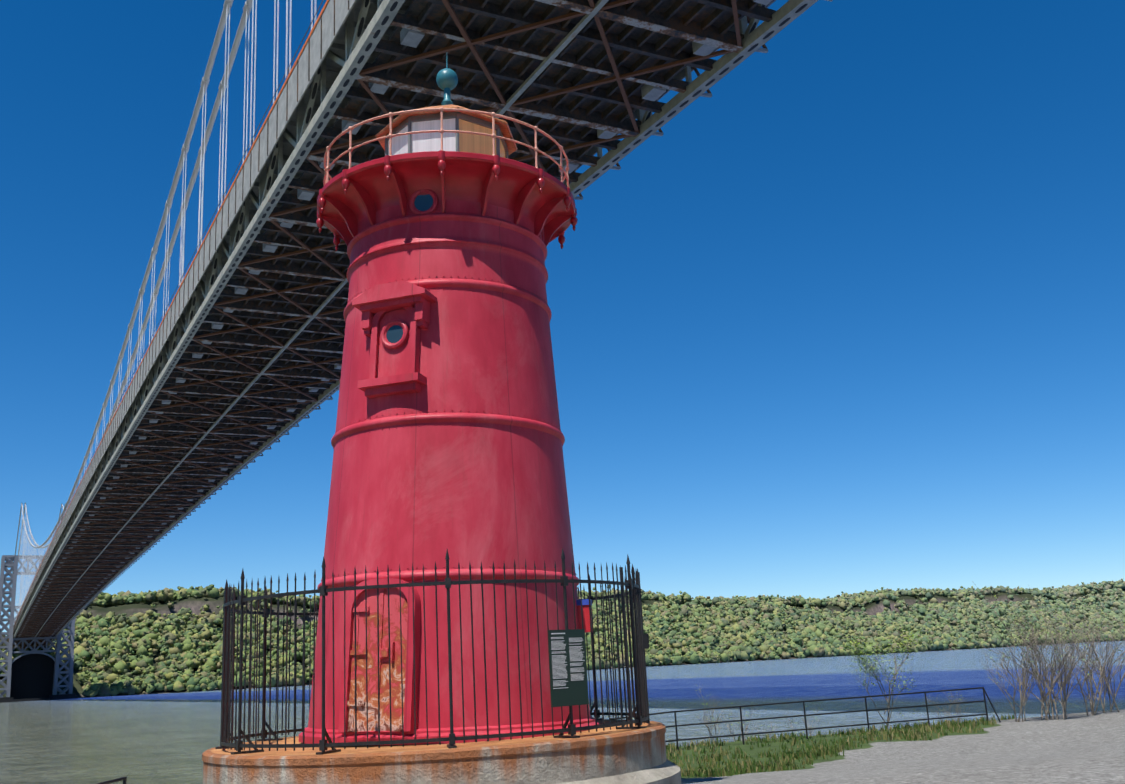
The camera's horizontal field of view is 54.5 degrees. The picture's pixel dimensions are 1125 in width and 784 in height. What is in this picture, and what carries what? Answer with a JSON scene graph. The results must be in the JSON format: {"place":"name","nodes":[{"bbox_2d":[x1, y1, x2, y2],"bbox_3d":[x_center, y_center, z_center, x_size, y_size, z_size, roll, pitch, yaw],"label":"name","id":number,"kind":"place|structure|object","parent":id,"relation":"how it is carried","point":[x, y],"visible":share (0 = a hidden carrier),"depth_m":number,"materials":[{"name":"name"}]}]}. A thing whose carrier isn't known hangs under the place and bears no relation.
{"place":"outdoors","nodes":[
{"label":"outdoors","id":0,"kind":"place"},
{"bbox_2d":[202,719,681,783],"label":"lighthouse base","id":1,"kind":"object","parent":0,"point":[613,755],"depth_m":14.13,"materials":[{"name":"concrete"}]},
{"bbox_2d":[215,548,649,754],"bbox_3d":[-1.985,4.131,17.363,6.719,2.550,6.719,-1,-14,-8],"label":"iron picket fence","id":2,"kind":"object","parent":1,"relation":"on","point":[640,642],"visible":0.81,"depth_m":15.07,"materials":[{"name":"black metal"}]},
{"bbox_2d":[547,629,588,706],"bbox_3d":[0.078,3.722,14.770,0.630,1.000,0.024,8,-18,-37],"label":"fence sign","id":3,"kind":"object","parent":2,"relation":"attached to","point":[568,668],"visible":1,"depth_m":14.75,"materials":[{"name":"green"}]},
{"bbox_2d":[299,150,598,744],"bbox_3d":[-1.882,1.062,18.173,4.640,8.860,4.640,0,-14,-7],"label":"lighthouse","id":4,"kind":"object","parent":1,"relation":"on","point":[449,436],"visible":0.83,"depth_m":16.60,"materials":[{"name":"red paint"}]},
{"bbox_2d":[323,60,569,187],"bbox_3d":[-2.070,-4.695,19.643,4.351,3.150,4.351,0,-14,-7],"label":"lantern room","id":5,"kind":"object","parent":4,"relation":"on","point":[447,125],"visible":0.38,"depth_m":18.61,"materials":[{"name":"metal"}]},
{"bbox_2d":[576,599,591,632],"bbox_3d":[0.337,3.540,17.264,0.260,0.505,0.300,-5,-14,6],"label":"flag","id":6,"kind":"object","parent":4,"relation":"attached to","point":[586,615],"visible":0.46,"depth_m":17.14,"materials":[{"name":"red fabric"}]},
{"bbox_2d":[0,641,1124,783],"bbox_3d":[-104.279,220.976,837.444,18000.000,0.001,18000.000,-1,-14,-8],"label":"river","id":7,"kind":"structure","parent":0,"point":[166,738],"depth_m":105.10,"materials":[{"name":"blue liquid"}]},
{"bbox_2d":[0,555,77,702],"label":"bridge tower","id":8,"kind":"structure","parent":7,"relation":"in","point":[34,674],"depth_m":939.09,"materials":[{"name":"silver metal"}]},
{"bbox_2d":[7,0,832,649],"bbox_3d":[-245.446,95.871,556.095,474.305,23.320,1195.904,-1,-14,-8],"label":"bridge deck","id":9,"kind":"structure","parent":8,"relation":"on","point":[239,368],"depth_m":131.66,"materials":[{"name":"metal"}]},
{"bbox_2d":[9,0,314,620],"bbox_3d":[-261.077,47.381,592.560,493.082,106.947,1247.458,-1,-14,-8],"label":"suspension cables","id":10,"kind":"object","parent":9,"relation":"on","point":[247,9],"visible":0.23,"depth_m":191.66,"materials":[{"name":"grey metal"}]},
{"bbox_2d":[0,589,1124,697],"bbox_3d":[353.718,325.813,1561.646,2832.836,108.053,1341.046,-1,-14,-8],"label":"palisades","id":11,"kind":"object","parent":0,"point":[194,605],"depth_m":1207.26,"materials":[{"name":"plant"}]},
{"bbox_2d":[0,578,1124,696],"bbox_3d":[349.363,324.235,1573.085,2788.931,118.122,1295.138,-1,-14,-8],"label":"palisades forest trees","id":12,"kind":"object","parent":11,"relation":"on","point":[172,637],"visible":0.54,"depth_m":1372.51,"materials":[{"name":"green plant"}]},
{"bbox_2d":[0,0,1124,635],"label":"sky","id":13,"kind":"structure","parent":0,"point":[853,321],"materials":[{"name":"blue"}]},
{"bbox_2d":[666,709,1124,783],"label":"shore ground","id":14,"kind":"structure","parent":0,"point":[1078,748],"depth_m":23.68,"materials":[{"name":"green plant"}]},
{"bbox_2d":[97,777,126,783],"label":"shore railing","id":15,"kind":"object","parent":14,"relation":"on","point":[124,779],"visible":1,"depth_m":14.91,"materials":[{"name":"black metal"}]},
{"bbox_2d":[610,687,1000,749],"bbox_3d":[7.343,9.679,32.017,12.423,1.380,0.179,1,-15,-14],"label":"shore railing","id":16,"kind":"object","parent":14,"relation":"on","point":[805,715],"visible":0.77,"depth_m":32.12,"materials":[{"name":"black metal"}]},
{"bbox_2d":[666,713,1016,777],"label":"shore grass","id":17,"kind":"structure","parent":14,"relation":"on","point":[835,750],"depth_m":28.95,"materials":[{"name":"green plant"}]},
{"bbox_2d":[845,616,938,727],"bbox_3d":[10.256,9.048,34.214,3.162,3.896,2.614,-1,-14,-8],"label":"shore sapling","id":18,"kind":"object","parent":14,"relation":"on","point":[874,659],"depth_m":34.17,"materials":[{"name":"plant"}]},
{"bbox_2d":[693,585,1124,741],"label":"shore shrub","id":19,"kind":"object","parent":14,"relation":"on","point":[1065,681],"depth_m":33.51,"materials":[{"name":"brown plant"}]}
]}

